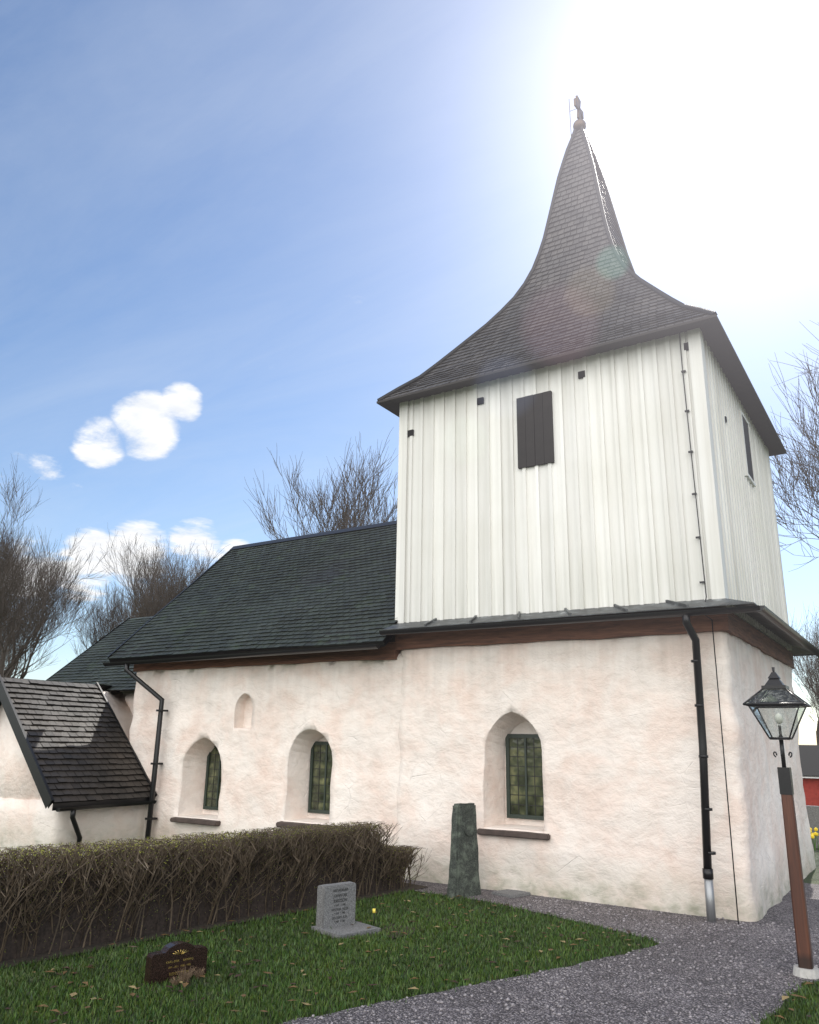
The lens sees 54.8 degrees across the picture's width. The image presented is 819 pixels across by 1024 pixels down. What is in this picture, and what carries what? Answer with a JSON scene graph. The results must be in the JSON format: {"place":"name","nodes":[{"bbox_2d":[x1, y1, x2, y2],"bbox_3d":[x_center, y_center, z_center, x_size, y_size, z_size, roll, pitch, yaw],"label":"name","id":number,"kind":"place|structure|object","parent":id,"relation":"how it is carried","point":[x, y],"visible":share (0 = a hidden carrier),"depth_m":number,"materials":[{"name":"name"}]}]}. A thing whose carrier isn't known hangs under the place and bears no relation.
{"place":"outdoors","nodes":[
{"label":"outdoors","id":0,"kind":"place"},
{"bbox_2d":[47,616,152,690],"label":"chancel roof shingles","id":1,"kind":"object","parent":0,"point":[88,667],"visible":0.17,"depth_m":15.29,"materials":[{"name":"black wood"}]},
{"bbox_2d":[0,848,818,1023],"bbox_3d":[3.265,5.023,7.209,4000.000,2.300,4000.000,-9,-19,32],"label":"ground","id":2,"kind":"structure","parent":0,"point":[812,877],"depth_m":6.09,"materials":[{"name":"green plant"}]},
{"bbox_2d":[0,634,28,675],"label":"bare tree","id":3,"kind":"object","parent":2,"relation":"on","point":[18,664],"visible":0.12,"depth_m":101.04,"materials":[{"name":"brown plant"}]},
{"bbox_2d":[0,641,28,665],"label":"bare tree","id":4,"kind":"object","parent":2,"relation":"on","point":[10,653],"visible":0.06,"depth_m":77.99,"materials":[{"name":"brown plant"}]},
{"bbox_2d":[0,476,98,677],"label":"bare tree","id":5,"kind":"object","parent":2,"relation":"on","point":[19,655],"visible":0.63,"depth_m":55.61,"materials":[{"name":"brown plant"}]},
{"bbox_2d":[0,527,107,678],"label":"bare tree","id":6,"kind":"object","parent":2,"relation":"on","point":[23,673],"visible":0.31,"depth_m":63.62,"materials":[{"name":"brown plant"}]},
{"bbox_2d":[0,455,112,676],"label":"bare tree","id":7,"kind":"object","parent":2,"relation":"on","point":[6,560],"visible":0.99,"depth_m":45.70,"materials":[{"name":"brown plant"}]},
{"bbox_2d":[0,691,145,858],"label":"sacristy walls","id":8,"kind":"structure","parent":2,"relation":"on","point":[27,818],"depth_m":11.68,"materials":[{"name":"white paint"}]},
{"bbox_2d":[2,677,149,803],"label":"sacristy roof shingles","id":9,"kind":"object","parent":8,"relation":"on","point":[80,746],"visible":0.81,"depth_m":12.15,"materials":[{"name":"black wood"}]},
{"bbox_2d":[0,675,156,810],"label":"sacristy roof boards","id":10,"kind":"object","parent":8,"relation":"on","point":[39,779],"visible":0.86,"depth_m":11.51,"materials":[{"name":"black wood"}]},
{"bbox_2d":[71,581,137,656],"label":"bare tree","id":11,"kind":"object","parent":2,"relation":"on","point":[112,622],"visible":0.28,"depth_m":67.56,"materials":[{"name":"brown plant"}]},
{"bbox_2d":[80,547,149,649],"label":"bare tree","id":12,"kind":"object","parent":2,"relation":"on","point":[111,604],"visible":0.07,"depth_m":78.11,"materials":[{"name":"brown plant"}]},
{"bbox_2d":[120,691,134,714],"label":"chancel walls","id":13,"kind":"structure","parent":2,"relation":"on","point":[129,697],"depth_m":13.94,"materials":[{"name":"paint"}]},
{"bbox_2d":[47,617,134,690],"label":"chancel roof boards","id":14,"kind":"object","parent":13,"relation":"on","point":[91,646],"visible":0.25,"depth_m":16.16,"materials":[{"name":"black wood"}]},
{"bbox_2d":[95,529,206,625],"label":"bare tree","id":15,"kind":"object","parent":2,"relation":"on","point":[147,585],"visible":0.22,"depth_m":57.34,"materials":[{"name":"brown plant"}]},
{"bbox_2d":[113,535,223,616],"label":"bare tree","id":16,"kind":"object","parent":2,"relation":"on","point":[169,596],"visible":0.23,"depth_m":50.30,"materials":[{"name":"brown plant"}]},
{"bbox_2d":[140,977,216,992],"bbox_3d":[-1.554,3.202,5.375,0.470,0.001,0.300,15,-21,-39],"label":"soil bed","id":17,"kind":"object","parent":2,"relation":"on","point":[180,985],"visible":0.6,"depth_m":5.32,"materials":[{"name":"brown soil"}]},
{"bbox_2d":[144,941,207,985],"bbox_3d":[-1.610,3.111,5.471,0.414,0.236,0.087,15,-21,-39],"label":"gravestone","id":18,"kind":"object","parent":17,"relation":"on","point":[157,969],"visible":0.96,"depth_m":5.43,"materials":[{"name":"red stone"}]},
{"bbox_2d":[169,966,204,985],"bbox_3d":[-1.518,3.159,5.387,0.130,0.103,0.294,-11,-20,37],"label":"dry heather","id":19,"kind":"object","parent":17,"relation":"on","point":[185,977],"visible":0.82,"depth_m":5.37,"materials":[{"name":"brown plant"}]},
{"bbox_2d":[0,882,426,968],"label":"soil bed","id":20,"kind":"object","parent":2,"relation":"on","point":[71,951],"visible":0.3,"depth_m":6.75,"materials":[{"name":"brown soil"}]},
{"bbox_2d":[0,840,401,960],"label":"hedge heartwood","id":21,"kind":"object","parent":20,"relation":"on","point":[152,920],"visible":0.31,"depth_m":6.77,"materials":[{"name":"brown plant"}]},
{"bbox_2d":[0,820,429,960],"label":"bare hedge twigs","id":22,"kind":"object","parent":20,"relation":"on","point":[67,863],"visible":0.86,"depth_m":6.97,"materials":[{"name":"brown plant"}]},
{"bbox_2d":[129,635,410,854],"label":"nave walls","id":23,"kind":"structure","parent":2,"relation":"on","point":[262,728],"depth_m":11.28,"materials":[{"name":"white paint"}]},
{"bbox_2d":[170,817,220,825],"bbox_3d":[-3.105,4.575,11.729,0.970,0.086,0.325,-9,-19,32],"label":"window sill","id":24,"kind":"structure","parent":23,"relation":"attached to","point":[196,821],"depth_m":11.59,"materials":[{"name":"stone"}]},
{"bbox_2d":[203,746,220,809],"bbox_3d":[-2.926,4.074,12.149,0.560,0.960,0.035,-9,-19,32],"label":"nave window","id":25,"kind":"structure","parent":23,"relation":"attached to","point":[212,789],"depth_m":12.20,"materials":[{"name":"green glass"}]},
{"bbox_2d":[107,520,396,661],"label":"nave roof boards","id":26,"kind":"object","parent":23,"relation":"on","point":[386,640],"visible":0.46,"depth_m":13.04,"materials":[{"name":"black wood"}]},
{"bbox_2d":[108,524,397,658],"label":"nave roof shingles","id":27,"kind":"object","parent":23,"relation":"on","point":[332,589],"visible":0.55,"depth_m":12.78,"materials":[{"name":"black wood"}]},
{"bbox_2d":[276,821,331,828],"bbox_3d":[-1.354,4.222,10.661,0.920,0.086,0.325,-9,-19,32],"label":"window sill","id":28,"kind":"structure","parent":23,"relation":"attached to","point":[284,824],"depth_m":10.64,"materials":[{"name":"stone"}]},
{"bbox_2d":[308,741,331,813],"bbox_3d":[-1.175,3.720,11.081,0.560,0.960,0.035,-9,-19,32],"label":"nave window","id":29,"kind":"structure","parent":23,"relation":"attached to","point":[320,776],"depth_m":11.13,"materials":[{"name":"green glass"}]},
{"bbox_2d":[244,427,398,539],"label":"bare tree","id":30,"kind":"object","parent":2,"relation":"on","point":[345,521],"visible":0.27,"depth_m":42.03,"materials":[{"name":"brown plant"}]},
{"bbox_2d":[311,881,380,938],"bbox_3d":[-0.554,3.494,6.960,0.446,0.370,0.416,15,-21,-39],"label":"gravestone","id":31,"kind":"object","parent":2,"relation":"on","point":[326,906],"visible":0.95,"depth_m":6.95,"materials":[{"name":"stone"}]},
{"bbox_2d":[381,923,422,938],"bbox_3d":[-0.170,3.683,6.954,0.428,0.001,0.457,-12,-20,37],"label":"grey stone bed","id":32,"kind":"object","parent":2,"relation":"on","point":[396,933],"visible":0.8,"depth_m":6.95,"materials":[{"name":"grey stone"}]},
{"bbox_2d":[5,893,812,1023],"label":"fallen leaves","id":33,"kind":"object","parent":2,"relation":"on","point":[257,960],"visible":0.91,"depth_m":5.50,"materials":[{"name":"plant"}]},
{"bbox_2d":[55,605,818,879],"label":"gutters and downpipes","id":34,"kind":"object","parent":2,"relation":"on","point":[778,622],"visible":0.94,"depth_m":9.00,"materials":[{"name":"black metal"}]},
{"bbox_2d":[447,803,480,898],"bbox_3d":[0.603,3.778,8.724,0.464,1.060,0.168,15,-21,-39],"label":"standing stone","id":35,"kind":"object","parent":2,"relation":"on","point":[463,880],"visible":0.78,"depth_m":8.66,"materials":[{"name":"stone"}]},
{"bbox_2d":[396,631,815,921],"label":"tower base walls","id":36,"kind":"structure","parent":2,"relation":"on","point":[611,723],"depth_m":8.76,"materials":[{"name":"white paint"}]},
{"bbox_2d":[133,613,794,671],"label":"eaves cornice","id":37,"kind":"structure","parent":36,"relation":"on","point":[736,626],"depth_m":9.76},
{"bbox_2d":[477,828,549,839],"bbox_3d":[1.239,3.682,9.084,0.900,0.086,0.325,-9,-19,32],"label":"window sill","id":38,"kind":"structure","parent":36,"relation":"attached to","point":[517,834],"depth_m":8.95,"materials":[{"name":"grey stone"}]},
{"bbox_2d":[505,734,543,819],"bbox_3d":[1.402,3.169,9.482,0.520,0.970,0.035,-9,-19,32],"label":"window","id":39,"kind":"structure","parent":36,"relation":"in","point":[524,789],"depth_m":9.49,"materials":[{"name":"green glass"}]},
{"bbox_2d":[395,328,791,649],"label":"wooden tower walls","id":40,"kind":"structure","parent":36,"relation":"on","point":[601,511],"depth_m":9.76,"materials":[{"name":"white wood"}]},
{"bbox_2d":[383,130,709,399],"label":"spire shingles","id":41,"kind":"object","parent":40,"relation":"on","point":[583,288],"visible":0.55,"depth_m":11.62,"materials":[{"name":"grey wood"}]},
{"bbox_2d":[569,95,585,135],"bbox_3d":[2.976,-6.837,13.837,0.227,1.050,0.344,-29,-34,60],"label":"finial","id":42,"kind":"object","parent":41,"relation":"on","point":[578,123],"visible":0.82,"depth_m":13.80,"materials":[{"name":"grey metal"}]},
{"bbox_2d":[407,342,755,486],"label":"shutters","id":43,"kind":"object","parent":40,"relation":"attached to","point":[535,439],"visible":0.92,"depth_m":10.15,"materials":[{"name":"black wood"}]},
{"bbox_2d":[377,126,786,450],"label":"spire hips","id":44,"kind":"object","parent":40,"relation":"on","point":[633,274],"visible":0.54,"depth_m":12.40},
{"bbox_2d":[377,314,786,455],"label":"roof eaves","id":45,"kind":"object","parent":40,"relation":"on","point":[716,338],"depth_m":10.30,"materials":[{"name":"grey wood"}]},
{"bbox_2d":[679,332,738,924],"bbox_3d":[3.122,0.859,8.334,0.096,6.320,0.344,-5,-17,20],"label":"lightning cable","id":46,"kind":"object","parent":40,"relation":"attached to","point":[690,451],"visible":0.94,"depth_m":8.29,"materials":[{"name":"black paint"}]},
{"bbox_2d":[382,598,813,655],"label":"ledge roof","id":47,"kind":"structure","parent":36,"relation":"on","point":[798,649],"depth_m":9.25,"materials":[{"name":"grey metal"}]},
{"bbox_2d":[769,322,818,571],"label":"bare tree","id":48,"kind":"object","parent":2,"relation":"on","point":[801,467],"visible":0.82,"depth_m":23.08,"materials":[{"name":"brown plant"}]},
{"bbox_2d":[790,604,818,709],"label":"bare tree","id":49,"kind":"object","parent":2,"relation":"on","point":[812,682],"visible":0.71,"depth_m":57.90,"materials":[{"name":"brown plant"}]},
{"bbox_2d":[792,628,818,744],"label":"bare tree","id":50,"kind":"object","parent":2,"relation":"on","point":[816,696],"visible":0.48,"depth_m":77.84,"materials":[{"name":"brown plant"}]},
{"bbox_2d":[799,745,818,805],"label":"red cottage","id":51,"kind":"structure","parent":2,"relation":"on","point":[809,757],"depth_m":39.53,"materials":[{"name":"paint"}]},
{"bbox_2d":[806,805,818,847],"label":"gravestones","id":52,"kind":"object","parent":2,"relation":"on","point":[813,814],"visible":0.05,"depth_m":14.13,"materials":[{"name":"grey stone"}]},
{"bbox_2d":[810,827,818,850],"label":"daffodils","id":53,"kind":"object","parent":2,"relation":"on","point":[814,834],"visible":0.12,"depth_m":13.44,"materials":[{"name":"yellow plant"}]},
{"bbox_2d":[0,0,818,744],"label":"sky","id":54,"kind":"structure","parent":0,"point":[230,230],"materials":[{"name":"blue"}]},
{"bbox_2d":[281,879,818,1023],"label":"gravel path","id":55,"kind":"structure","parent":0,"point":[572,1009],"depth_m":5.56,"materials":[{"name":"grey gravel"}]},
{"bbox_2d":[492,889,530,897],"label":"stone slab","id":56,"kind":"structure","parent":55,"relation":"on","point":[509,893],"depth_m":8.66,"materials":[{"name":"grey stone"}]},
{"bbox_2d":[704,879,715,921],"bbox_3d":[2.890,3.734,7.596,0.080,0.422,0.094,-9,-19,32],"label":"downspout pipe section","id":57,"kind":"object","parent":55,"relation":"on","point":[710,900],"visible":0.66,"depth_m":7.57,"materials":[{"name":"silver metal"}]},
{"bbox_2d":[793,964,818,978],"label":"lamp post base","id":58,"kind":"object","parent":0,"point":[813,973],"visible":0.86,"depth_m":5.74,"materials":[{"name":"white concrete"}]},
{"bbox_2d":[781,794,813,968],"bbox_3d":[2.929,2.778,5.979,0.096,1.230,0.096,-9,-19,32],"label":"lamp post","id":59,"kind":"object","parent":58,"relation":"on","point":[802,934],"visible":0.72,"depth_m":5.93,"materials":[{"name":"brown wood"}]},
{"bbox_2d":[743,667,810,794],"bbox_3d":[2.947,1.730,6.284,0.446,0.975,0.446,-9,-19,32],"label":"lantern frame","id":60,"kind":"object","parent":59,"relation":"on","point":[774,682],"visible":1,"depth_m":6.23,"materials":[{"name":"black metal"}]},
{"bbox_2d":[747,689,806,736],"bbox_3d":[2.949,1.610,6.319,0.430,0.385,0.430,-9,-19,32],"label":"lantern glass","id":61,"kind":"object","parent":60,"relation":"in","point":[777,696],"visible":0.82,"depth_m":6.45,"materials":[{"name":"clear glass"}]},
{"bbox_2d":[774,713,782,723],"bbox_3d":[2.949,1.651,6.307,0.064,0.086,0.064,-9,-19,32],"label":"lamp bulb","id":62,"kind":"object","parent":60,"relation":"attached to","point":[778,717],"visible":1,"depth_m":6.29,"materials":[{"name":"white glass"}]}
]}

